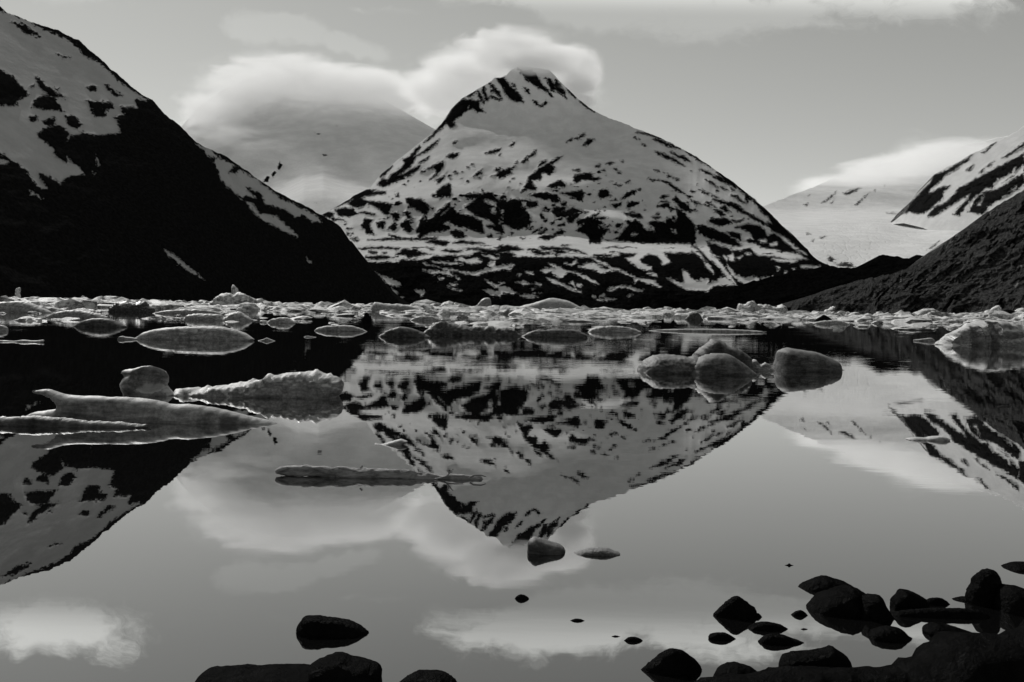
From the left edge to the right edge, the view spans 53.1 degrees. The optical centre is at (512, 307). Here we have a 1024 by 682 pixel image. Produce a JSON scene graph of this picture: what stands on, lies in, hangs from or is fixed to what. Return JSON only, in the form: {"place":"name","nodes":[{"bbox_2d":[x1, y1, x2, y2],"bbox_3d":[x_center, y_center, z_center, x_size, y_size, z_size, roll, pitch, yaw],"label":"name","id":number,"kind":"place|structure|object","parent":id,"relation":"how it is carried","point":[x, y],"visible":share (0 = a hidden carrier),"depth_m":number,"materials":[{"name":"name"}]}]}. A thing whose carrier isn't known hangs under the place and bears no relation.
{"place":"outdoors","nodes":[
{"label":"outdoors","id":0,"kind":"place"},
{"bbox_2d":[0,7,409,304],"bbox_3d":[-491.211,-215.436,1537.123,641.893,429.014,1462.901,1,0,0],"label":"mountain slope","id":1,"kind":"structure","parent":0,"point":[112,183],"depth_m":1281.50,"materials":[{"name":"stone"}]},
{"bbox_2d":[182,69,434,214],"bbox_3d":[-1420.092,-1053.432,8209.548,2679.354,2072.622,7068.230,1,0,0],"label":"snow dome","id":2,"kind":"structure","parent":0,"point":[320,143],"depth_m":7466.29,"materials":[{"name":"snow"}]},
{"bbox_2d":[0,308,1023,681],"bbox_3d":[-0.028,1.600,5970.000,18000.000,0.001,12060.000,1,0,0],"label":"lake","id":3,"kind":"structure","parent":0,"point":[172,552],"depth_m":8.56,"materials":[{"name":"liquid"}]},
{"bbox_2d":[0,325,8,330],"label":"ice floe","id":4,"kind":"object","parent":3,"relation":"on","point":[3,328],"visible":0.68,"depth_m":50.24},
{"bbox_2d":[15,287,20,297],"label":"ice block","id":5,"kind":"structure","parent":3,"relation":"on","point":[17,292],"depth_m":419.76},
{"bbox_2d":[0,340,43,341],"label":"ice floe","id":6,"kind":"object","parent":3,"relation":"on","point":[22,341],"visible":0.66,"depth_m":37.71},
{"bbox_2d":[0,301,51,312],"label":"ice floe","id":7,"kind":"object","parent":3,"relation":"on","point":[19,306],"visible":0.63,"depth_m":116.65,"materials":[{"name":"ice"}]},
{"bbox_2d":[12,316,46,320],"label":"ice chunk","id":8,"kind":"object","parent":3,"relation":"on","point":[27,318],"visible":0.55,"depth_m":73.72,"materials":[{"name":"ice"}]},
{"bbox_2d":[40,306,61,309],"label":"ice chunk","id":9,"kind":"object","parent":3,"relation":"on","point":[50,308],"visible":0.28,"depth_m":145.25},
{"bbox_2d":[60,317,79,319],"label":"ice chunk","id":10,"kind":"object","parent":3,"relation":"on","point":[69,318],"visible":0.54,"depth_m":79.12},
{"bbox_2d":[0,415,150,427],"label":"ice floe","id":11,"kind":"object","parent":3,"relation":"on","point":[36,421],"visible":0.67,"depth_m":12.85,"materials":[{"name":"ice"}]},
{"bbox_2d":[45,310,108,318],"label":"ice floe","id":12,"kind":"object","parent":3,"relation":"on","point":[75,314],"visible":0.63,"depth_m":88.21,"materials":[{"name":"ice"}]},
{"bbox_2d":[73,308,93,311],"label":"ice chunk","id":13,"kind":"object","parent":3,"relation":"on","point":[85,309],"visible":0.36,"depth_m":138.54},
{"bbox_2d":[73,318,126,326],"bbox_3d":[-24.456,1.068,60.742,3.070,0.834,1.223,1,0,0],"label":"ice floe","id":14,"kind":"object","parent":3,"relation":"on","point":[99,322],"visible":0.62,"depth_m":60.21,"materials":[{"name":"ice"}]},
{"bbox_2d":[117,336,137,339],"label":"ice floe","id":15,"kind":"object","parent":3,"relation":"on","point":[125,338],"visible":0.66,"depth_m":41.84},
{"bbox_2d":[107,301,154,312],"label":"ice block","id":16,"kind":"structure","parent":3,"relation":"on","point":[139,306],"depth_m":138.54,"materials":[{"name":"ice"}]},
{"bbox_2d":[119,366,172,395],"bbox_3d":[-6.202,1.379,17.365,0.906,0.774,0.714,1,0,0],"label":"ice block","id":17,"kind":"object","parent":3,"relation":"on","point":[146,381],"depth_m":17.31,"materials":[{"name":"ice"}]},
{"bbox_2d":[27,389,275,423],"bbox_3d":[-4.810,1.417,13.636,3.462,0.604,0.427,1,0,0],"label":"ice floe","id":18,"kind":"object","parent":3,"relation":"on","point":[116,409],"visible":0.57,"depth_m":13.46,"materials":[{"name":"ice"}]},
{"bbox_2d":[140,316,174,318],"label":"ice chunk","id":19,"kind":"object","parent":3,"relation":"on","point":[160,317],"visible":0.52,"depth_m":91.24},
{"bbox_2d":[152,309,224,314],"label":"ice floe","id":20,"kind":"object","parent":3,"relation":"on","point":[193,311],"visible":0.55,"depth_m":128.88,"materials":[{"name":"ice"}]},
{"bbox_2d":[136,326,253,340],"bbox_3d":[-13.336,1.241,42.860,5.055,0.916,1.041,1,0,0],"label":"ice floe","id":21,"kind":"object","parent":3,"relation":"on","point":[212,333],"visible":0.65,"depth_m":42.40,"materials":[{"name":"ice"}]},
{"bbox_2d":[182,307,216,310],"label":"ice chunk","id":22,"kind":"object","parent":3,"relation":"on","point":[200,308],"visible":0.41,"depth_m":186.62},
{"bbox_2d":[184,311,253,320],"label":"ice floe","id":23,"kind":"object","parent":3,"relation":"on","point":[238,316],"visible":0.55,"depth_m":87.83,"materials":[{"name":"ice"}]},
{"bbox_2d":[231,285,237,294],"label":"ice block","id":24,"kind":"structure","parent":3,"relation":"on","point":[234,289],"depth_m":379.07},
{"bbox_2d":[210,292,263,304],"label":"ice block","id":25,"kind":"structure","parent":3,"relation":"on","point":[226,298],"depth_m":337.23,"materials":[{"name":"ice"}]},
{"bbox_2d":[195,664,311,681],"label":"shore rock","id":26,"kind":"object","parent":3,"relation":"in","point":[267,673],"visible":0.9,"depth_m":4.15,"materials":[{"name":"stone"}]},
{"bbox_2d":[173,369,343,398],"bbox_3d":[-4.398,1.423,17.686,2.961,0.746,1.020,1,0,0],"label":"ice floe","id":27,"kind":"object","parent":3,"relation":"on","point":[316,384],"visible":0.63,"depth_m":17.29,"materials":[{"name":"ice"}]},
{"bbox_2d":[258,338,273,340],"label":"ice floe","id":28,"kind":"object","parent":3,"relation":"on","point":[266,339],"visible":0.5,"depth_m":42.99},
{"bbox_2d":[267,317,294,322],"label":"ice floe","id":29,"kind":"object","parent":3,"relation":"on","point":[282,320],"visible":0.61,"depth_m":81.58,"materials":[{"name":"ice"}]},
{"bbox_2d":[290,316,312,318],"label":"ice chunk","id":30,"kind":"object","parent":3,"relation":"on","point":[303,317],"visible":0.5,"depth_m":103.06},
{"bbox_2d":[296,615,368,636],"bbox_3d":[-0.877,1.582,4.989,0.357,0.160,0.148,1,0,0],"label":"shore rock","id":31,"kind":"object","parent":3,"relation":"in","point":[316,626],"visible":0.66,"depth_m":4.94,"materials":[{"name":"stone"}]},
{"bbox_2d":[314,325,367,331],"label":"ice floe","id":32,"kind":"object","parent":3,"relation":"on","point":[341,328],"visible":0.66,"depth_m":60.42,"materials":[{"name":"ice"}]},
{"bbox_2d":[308,652,381,681],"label":"shore rock","id":33,"kind":"object","parent":3,"relation":"in","point":[340,667],"visible":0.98,"depth_m":4.15,"materials":[{"name":"stone"}]},
{"bbox_2d":[335,313,355,315],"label":"ice chunk","id":34,"kind":"object","parent":3,"relation":"on","point":[347,314],"visible":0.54,"depth_m":137.27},
{"bbox_2d":[363,313,371,321],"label":"rock","id":35,"kind":"object","parent":3,"relation":"in","point":[366,317],"visible":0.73,"depth_m":94.94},
{"bbox_2d":[275,464,485,479],"bbox_3d":[-1.222,1.550,9.500,1.957,0.184,0.138,1,0,0],"label":"ice floe","id":36,"kind":"object","parent":3,"relation":"on","point":[324,471],"visible":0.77,"depth_m":9.46,"materials":[{"name":"white"}]},
{"bbox_2d":[374,439,407,444],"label":"ice floe","id":37,"kind":"object","parent":3,"relation":"on","point":[399,442],"visible":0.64,"depth_m":11.70,"materials":[{"name":"ice"}]},
{"bbox_2d":[371,302,419,311],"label":"ice floe","id":38,"kind":"object","parent":3,"relation":"on","point":[376,306],"visible":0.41,"depth_m":226.63,"materials":[{"name":"ice"}]},
{"bbox_2d":[385,314,414,315],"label":"ice chunk","id":39,"kind":"object","parent":3,"relation":"on","point":[400,315],"visible":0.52,"depth_m":152.50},
{"bbox_2d":[378,327,429,337],"bbox_3d":[-5.431,1.393,51.343,2.635,0.821,0.939,1,0,0],"label":"ice floe","id":40,"kind":"object","parent":3,"relation":"on","point":[404,332],"visible":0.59,"depth_m":50.95,"materials":[{"name":"ice"}]},
{"bbox_2d":[411,316,441,320],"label":"ice floe","id":41,"kind":"object","parent":3,"relation":"on","point":[427,318],"visible":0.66,"depth_m":109.24,"materials":[{"name":"ice"}]},
{"bbox_2d":[400,669,456,681],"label":"shore rock","id":42,"kind":"object","parent":3,"relation":"in","point":[419,675],"visible":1,"depth_m":4.22,"materials":[{"name":"stone"}]},
{"bbox_2d":[457,314,468,317],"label":"ice chunk","id":43,"kind":"object","parent":3,"relation":"on","point":[462,316],"visible":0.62,"depth_m":142.05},
{"bbox_2d":[456,322,473,326],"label":"ice chunk","id":44,"kind":"object","parent":3,"relation":"on","point":[465,323],"visible":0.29,"depth_m":78.99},
{"bbox_2d":[423,321,520,335],"bbox_3d":[-2.227,1.413,56.528,5.461,1.226,1.486,1,0,0],"label":"ice floe","id":45,"kind":"object","parent":3,"relation":"on","point":[442,328],"visible":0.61,"depth_m":55.97,"materials":[{"name":"ice"}]},
{"bbox_2d":[469,322,487,324],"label":"ice chunk","id":46,"kind":"object","parent":3,"relation":"on","point":[480,323],"visible":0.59,"depth_m":89.89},
{"bbox_2d":[477,298,491,306],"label":"ice block","id":47,"kind":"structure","parent":3,"relation":"on","point":[485,302],"depth_m":290.12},
{"bbox_2d":[487,321,511,324],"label":"ice chunk","id":48,"kind":"object","parent":3,"relation":"on","point":[500,322],"visible":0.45,"depth_m":94.32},
{"bbox_2d":[494,326,514,328],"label":"ice chunk","id":49,"kind":"object","parent":3,"relation":"on","point":[506,327],"visible":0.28,"depth_m":74.17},
{"bbox_2d":[0,295,1023,322],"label":"brash ice","id":50,"kind":"structure","parent":3,"relation":"on","point":[444,308],"depth_m":230.33,"materials":[{"name":"ice"}]},
{"bbox_2d":[511,323,523,325],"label":"ice chunk","id":51,"kind":"object","parent":3,"relation":"on","point":[519,324],"visible":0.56,"depth_m":88.51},
{"bbox_2d":[508,318,533,320],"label":"ice chunk","id":52,"kind":"object","parent":3,"relation":"on","point":[516,319],"visible":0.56,"depth_m":122.34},
{"bbox_2d":[515,594,528,599],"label":"shore rock","id":53,"kind":"object","parent":3,"relation":"in","point":[521,597],"visible":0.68,"depth_m":5.61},
{"bbox_2d":[519,317,537,320],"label":"ice chunk","id":54,"kind":"object","parent":3,"relation":"on","point":[531,318],"visible":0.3,"depth_m":124.28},
{"bbox_2d":[527,536,564,554],"bbox_3d":[0.222,1.595,6.730,0.252,0.158,0.185,1,0,0],"label":"ice block","id":55,"kind":"object","parent":3,"relation":"on","point":[539,545],"depth_m":6.66,"materials":[{"name":"ice"}]},
{"bbox_2d":[520,298,578,309],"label":"ice block","id":56,"kind":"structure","parent":3,"relation":"on","point":[551,302],"depth_m":387.49,"materials":[{"name":"ice"}]},
{"bbox_2d":[521,328,587,337],"bbox_3d":[2.300,1.536,55.941,3.655,0.730,0.842,1,0,0],"label":"ice floe","id":57,"kind":"object","parent":3,"relation":"on","point":[569,333],"visible":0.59,"depth_m":55.59,"materials":[{"name":"ice"}]},
{"bbox_2d":[559,318,593,321],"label":"ice chunk","id":58,"kind":"object","parent":3,"relation":"on","point":[570,320],"visible":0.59,"depth_m":120.23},
{"bbox_2d":[570,619,583,621],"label":"shore rock","id":59,"kind":"object","parent":3,"relation":"in","point":[578,620],"visible":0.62,"depth_m":5.24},
{"bbox_2d":[574,547,619,555],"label":"ice floe","id":60,"kind":"object","parent":3,"relation":"on","point":[600,551],"visible":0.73,"depth_m":6.65,"materials":[{"name":"ice"}]},
{"bbox_2d":[587,316,608,318],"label":"ice chunk","id":61,"kind":"object","parent":3,"relation":"on","point":[594,317],"visible":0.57,"depth_m":160.71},
{"bbox_2d":[588,326,640,332],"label":"ice floe","id":62,"kind":"object","parent":3,"relation":"on","point":[618,329],"visible":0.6,"depth_m":69.24,"materials":[{"name":"ice"}]},
{"bbox_2d":[624,637,642,641],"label":"shore rock","id":63,"kind":"object","parent":3,"relation":"in","point":[632,639],"visible":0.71,"depth_m":4.93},
{"bbox_2d":[637,354,698,373],"bbox_3d":[4.204,1.578,26.486,1.981,0.714,1.853,1,0,0],"label":"ice block","id":64,"kind":"object","parent":3,"relation":"on","point":[667,364],"depth_m":25.71,"materials":[{"name":"ice"}]},
{"bbox_2d":[641,648,701,674],"bbox_3d":[0.705,1.610,4.551,0.276,0.192,0.120,1,0,0],"label":"shore rock","id":65,"kind":"object","parent":3,"relation":"in","point":[671,661],"visible":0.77,"depth_m":4.51,"materials":[{"name":"stone"}]},
{"bbox_2d":[685,312,702,319],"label":"ice floe","id":66,"kind":"object","parent":3,"relation":"on","point":[694,316],"visible":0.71,"depth_m":169.29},
{"bbox_2d":[649,329,764,332],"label":"ice floe","id":67,"kind":"object","parent":3,"relation":"on","point":[718,330],"visible":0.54,"depth_m":76.91,"materials":[{"name":"ice"}]},
{"bbox_2d":[708,632,735,639],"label":"shore rock","id":68,"kind":"object","parent":3,"relation":"in","point":[719,636],"visible":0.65,"depth_m":4.98,"materials":[{"name":"stone"}]},
{"bbox_2d":[692,339,753,370],"bbox_3d":[5.414,1.496,27.265,1.973,1.313,1.241,1,0,0],"label":"ice block","id":69,"kind":"object","parent":3,"relation":"on","point":[713,346],"depth_m":26.84,"materials":[{"name":"ice"}]},
{"bbox_2d":[690,353,756,375],"bbox_3d":[5.242,1.574,26.021,1.816,0.807,1.428,1,0,0],"label":"ice block","id":70,"kind":"object","parent":3,"relation":"on","point":[718,364],"depth_m":25.40,"materials":[{"name":"ice"}]},
{"bbox_2d":[713,661,755,676],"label":"shore rock","id":71,"kind":"object","parent":3,"relation":"in","point":[727,668],"visible":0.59,"depth_m":4.42,"materials":[{"name":"stone"}]},
{"bbox_2d":[713,596,756,617],"bbox_3d":[1.171,1.615,5.388,0.234,0.196,0.096,1,0,0],"label":"shore rock","id":72,"kind":"object","parent":3,"relation":"in","point":[736,607],"visible":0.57,"depth_m":5.35,"materials":[{"name":"stone"}]},
{"bbox_2d":[737,301,787,311],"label":"ice block","id":73,"kind":"structure","parent":3,"relation":"on","point":[752,306],"depth_m":905.23,"materials":[{"name":"ice"}]},
{"bbox_2d":[752,359,775,370],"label":"ice floe","id":74,"kind":"object","parent":3,"relation":"on","point":[764,366],"visible":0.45,"depth_m":27.64,"materials":[{"name":"ice"}]},
{"bbox_2d":[748,621,787,630],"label":"shore rock","id":75,"kind":"object","parent":3,"relation":"in","point":[764,626],"visible":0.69,"depth_m":5.14,"materials":[{"name":"stone"}]},
{"bbox_2d":[763,322,778,324],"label":"ice chunk","id":76,"kind":"object","parent":3,"relation":"on","point":[770,323],"visible":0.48,"depth_m":122.53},
{"bbox_2d":[758,633,803,644],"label":"shore rock","id":77,"kind":"object","parent":3,"relation":"in","point":[774,639],"visible":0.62,"depth_m":4.93,"materials":[{"name":"stone"}]},
{"bbox_2d":[791,610,807,615],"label":"shore rock","id":78,"kind":"object","parent":3,"relation":"in","point":[799,613],"visible":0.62,"depth_m":5.40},
{"bbox_2d":[694,664,910,681],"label":"shore rock","id":79,"kind":"object","parent":3,"relation":"in","point":[886,673],"visible":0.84,"depth_m":4.15,"materials":[{"name":"stone"}]},
{"bbox_2d":[772,347,842,371],"bbox_3d":[8.092,1.605,28.259,1.791,0.972,1.567,1,0,0],"label":"ice block","id":80,"kind":"object","parent":3,"relation":"on","point":[792,359],"depth_m":27.59,"materials":[{"name":"ice"}]},
{"bbox_2d":[778,645,851,667],"bbox_3d":[1.312,1.610,4.414,0.342,0.303,0.206,1,0,0],"label":"shore rock","id":81,"kind":"object","parent":3,"relation":"in","point":[830,656],"visible":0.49,"depth_m":4.37,"materials":[{"name":"stone"}]},
{"bbox_2d":[814,315,831,320],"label":"rock","id":82,"kind":"object","parent":3,"relation":"in","point":[824,317],"visible":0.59,"depth_m":187.78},
{"bbox_2d":[798,575,851,591],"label":"shore rock","id":83,"kind":"object","parent":3,"relation":"in","point":[820,583],"visible":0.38,"depth_m":5.91,"materials":[{"name":"stone"}]},
{"bbox_2d":[825,306,834,311],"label":"ice block","id":84,"kind":"structure","parent":3,"relation":"on","point":[832,308],"depth_m":1152.45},
{"bbox_2d":[813,320,849,324],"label":"ice floe","id":85,"kind":"object","parent":3,"relation":"on","point":[836,322],"visible":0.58,"depth_m":138.49,"materials":[{"name":"ice"}]},
{"bbox_2d":[806,584,865,617],"bbox_3d":[1.776,1.624,5.532,0.395,0.242,0.305,1,0,0],"label":"shore rock","id":86,"kind":"object","parent":3,"relation":"in","point":[844,600],"visible":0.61,"depth_m":5.44,"materials":[{"name":"stone"}]},
{"bbox_2d":[833,324,844,328],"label":"ice chunk","id":87,"kind":"object","parent":3,"relation":"on","point":[838,326],"visible":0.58,"depth_m":104.43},
{"bbox_2d":[872,321,882,323],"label":"ice chunk","id":88,"kind":"object","parent":3,"relation":"on","point":[877,322],"visible":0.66,"depth_m":160.53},
{"bbox_2d":[861,593,894,621],"bbox_3d":[1.924,1.626,5.410,0.204,0.222,0.208,1,0,0],"label":"shore rock","id":89,"kind":"object","parent":3,"relation":"in","point":[875,608],"visible":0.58,"depth_m":5.34,"materials":[{"name":"stone"}]},
{"bbox_2d":[868,625,911,641],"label":"shore rock","id":90,"kind":"object","parent":3,"relation":"in","point":[886,633],"visible":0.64,"depth_m":5.01,"materials":[{"name":"stone"}]},
{"bbox_2d":[890,589,929,610],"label":"shore rock","id":91,"kind":"object","parent":3,"relation":"in","point":[903,599],"visible":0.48,"depth_m":5.52,"materials":[{"name":"stone"}]},
{"bbox_2d":[893,328,932,329],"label":"ice chunk","id":92,"kind":"object","parent":3,"relation":"on","point":[912,329],"visible":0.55,"depth_m":101.79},
{"bbox_2d":[909,322,932,325],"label":"ice chunk","id":93,"kind":"object","parent":3,"relation":"on","point":[922,324],"visible":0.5,"depth_m":141.75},
{"bbox_2d":[913,338,934,340],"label":"ice floe","id":94,"kind":"object","parent":3,"relation":"on","point":[928,339],"visible":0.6,"depth_m":60.78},
{"bbox_2d":[914,308,938,314],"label":"ice floe","id":95,"kind":"object","parent":3,"relation":"on","point":[924,311],"visible":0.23,"depth_m":687.16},
{"bbox_2d":[906,436,949,440],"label":"ice floe","id":96,"kind":"object","parent":3,"relation":"on","point":[936,438],"visible":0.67,"depth_m":12.97,"materials":[{"name":"ice"}]},
{"bbox_2d":[927,597,949,604],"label":"shore rock","id":97,"kind":"object","parent":3,"relation":"in","point":[936,601],"visible":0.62,"depth_m":5.64,"materials":[{"name":"stone"}]},
{"bbox_2d":[891,607,989,618],"bbox_3d":[2.288,1.661,5.445,0.571,0.128,0.105,1,0,0],"label":"shore rock","id":98,"kind":"object","parent":3,"relation":"in","point":[950,613],"visible":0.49,"depth_m":5.41,"materials":[{"name":"stone"}]},
{"bbox_2d":[922,622,969,635],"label":"shore rock","id":99,"kind":"object","parent":3,"relation":"in","point":[931,628],"visible":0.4,"depth_m":5.12,"materials":[{"name":"stone"}]},
{"bbox_2d":[945,323,962,326],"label":"ice chunk","id":100,"kind":"object","parent":3,"relation":"on","point":[957,324],"visible":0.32,"depth_m":129.68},
{"bbox_2d":[892,620,1023,681],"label":"shore rock","id":101,"kind":"object","parent":3,"relation":"in","point":[948,656],"visible":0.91,"depth_m":4.08,"materials":[{"name":"stone"}]},
{"bbox_2d":[952,596,966,601],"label":"shore rock","id":102,"kind":"object","parent":3,"relation":"in","point":[961,598],"visible":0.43,"depth_m":5.74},
{"bbox_2d":[935,319,1023,346],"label":"ice block","id":103,"kind":"structure","parent":3,"relation":"on","point":[987,332],"depth_m":53.45,"materials":[{"name":"ice"}]},
{"bbox_2d":[965,568,1001,606],"bbox_3d":[2.636,1.627,5.712,0.213,0.333,0.170,1,0,0],"label":"shore rock","id":104,"kind":"object","parent":3,"relation":"in","point":[983,586],"visible":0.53,"depth_m":5.66,"materials":[{"name":"stone"}]},
{"bbox_2d":[984,305,1000,312],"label":"ice block","id":105,"kind":"structure","parent":3,"relation":"on","point":[997,308],"depth_m":632.53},
{"bbox_2d":[992,584,1023,615],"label":"shore rock","id":106,"kind":"object","parent":3,"relation":"in","point":[1008,599],"visible":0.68,"depth_m":5.53,"materials":[{"name":"stone"}]},
{"bbox_2d":[1004,310,1016,313],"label":"rock","id":107,"kind":"object","parent":3,"relation":"in","point":[1010,311],"visible":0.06,"depth_m":505.23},
{"bbox_2d":[1001,561,1023,571],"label":"shore rock","id":108,"kind":"object","parent":3,"relation":"in","point":[1018,566],"visible":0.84,"depth_m":6.47,"materials":[{"name":"stone"}]},
{"bbox_2d":[0,0,1023,205],"label":"sky","id":109,"kind":"structure","parent":0,"point":[782,99],"materials":[{"name":"grey"}]},
{"bbox_2d":[322,66,827,309],"bbox_3d":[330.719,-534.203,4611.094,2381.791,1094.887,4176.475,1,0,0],"label":"snow peak","id":110,"kind":"structure","parent":0,"point":[519,186],"depth_m":3487.77,"materials":[{"name":"snow"}]},
{"bbox_2d":[665,255,922,309],"bbox_3d":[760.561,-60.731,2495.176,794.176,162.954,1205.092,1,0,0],"label":"hill","id":111,"kind":"structure","parent":0,"point":[775,290],"depth_m":2228.59,"materials":[{"name":"stone"}]},
{"bbox_2d":[763,136,1006,267],"bbox_3d":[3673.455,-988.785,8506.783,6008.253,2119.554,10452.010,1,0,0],"label":"glacier","id":112,"kind":"object","parent":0,"point":[843,221],"visible":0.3,"depth_m":7273.12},
{"bbox_2d":[774,190,1023,314],"bbox_3d":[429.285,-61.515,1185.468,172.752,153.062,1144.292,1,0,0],"label":"scrub slope","id":113,"kind":"structure","parent":0,"point":[976,266],"depth_m":938.99,"materials":[{"name":"plant"}]},
{"bbox_2d":[890,126,1023,230],"bbox_3d":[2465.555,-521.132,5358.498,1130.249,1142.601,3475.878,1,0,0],"label":"rocky ridge","id":114,"kind":"structure","parent":0,"point":[962,194],"depth_m":4687.93,"materials":[{"name":"snow"}]}
]}

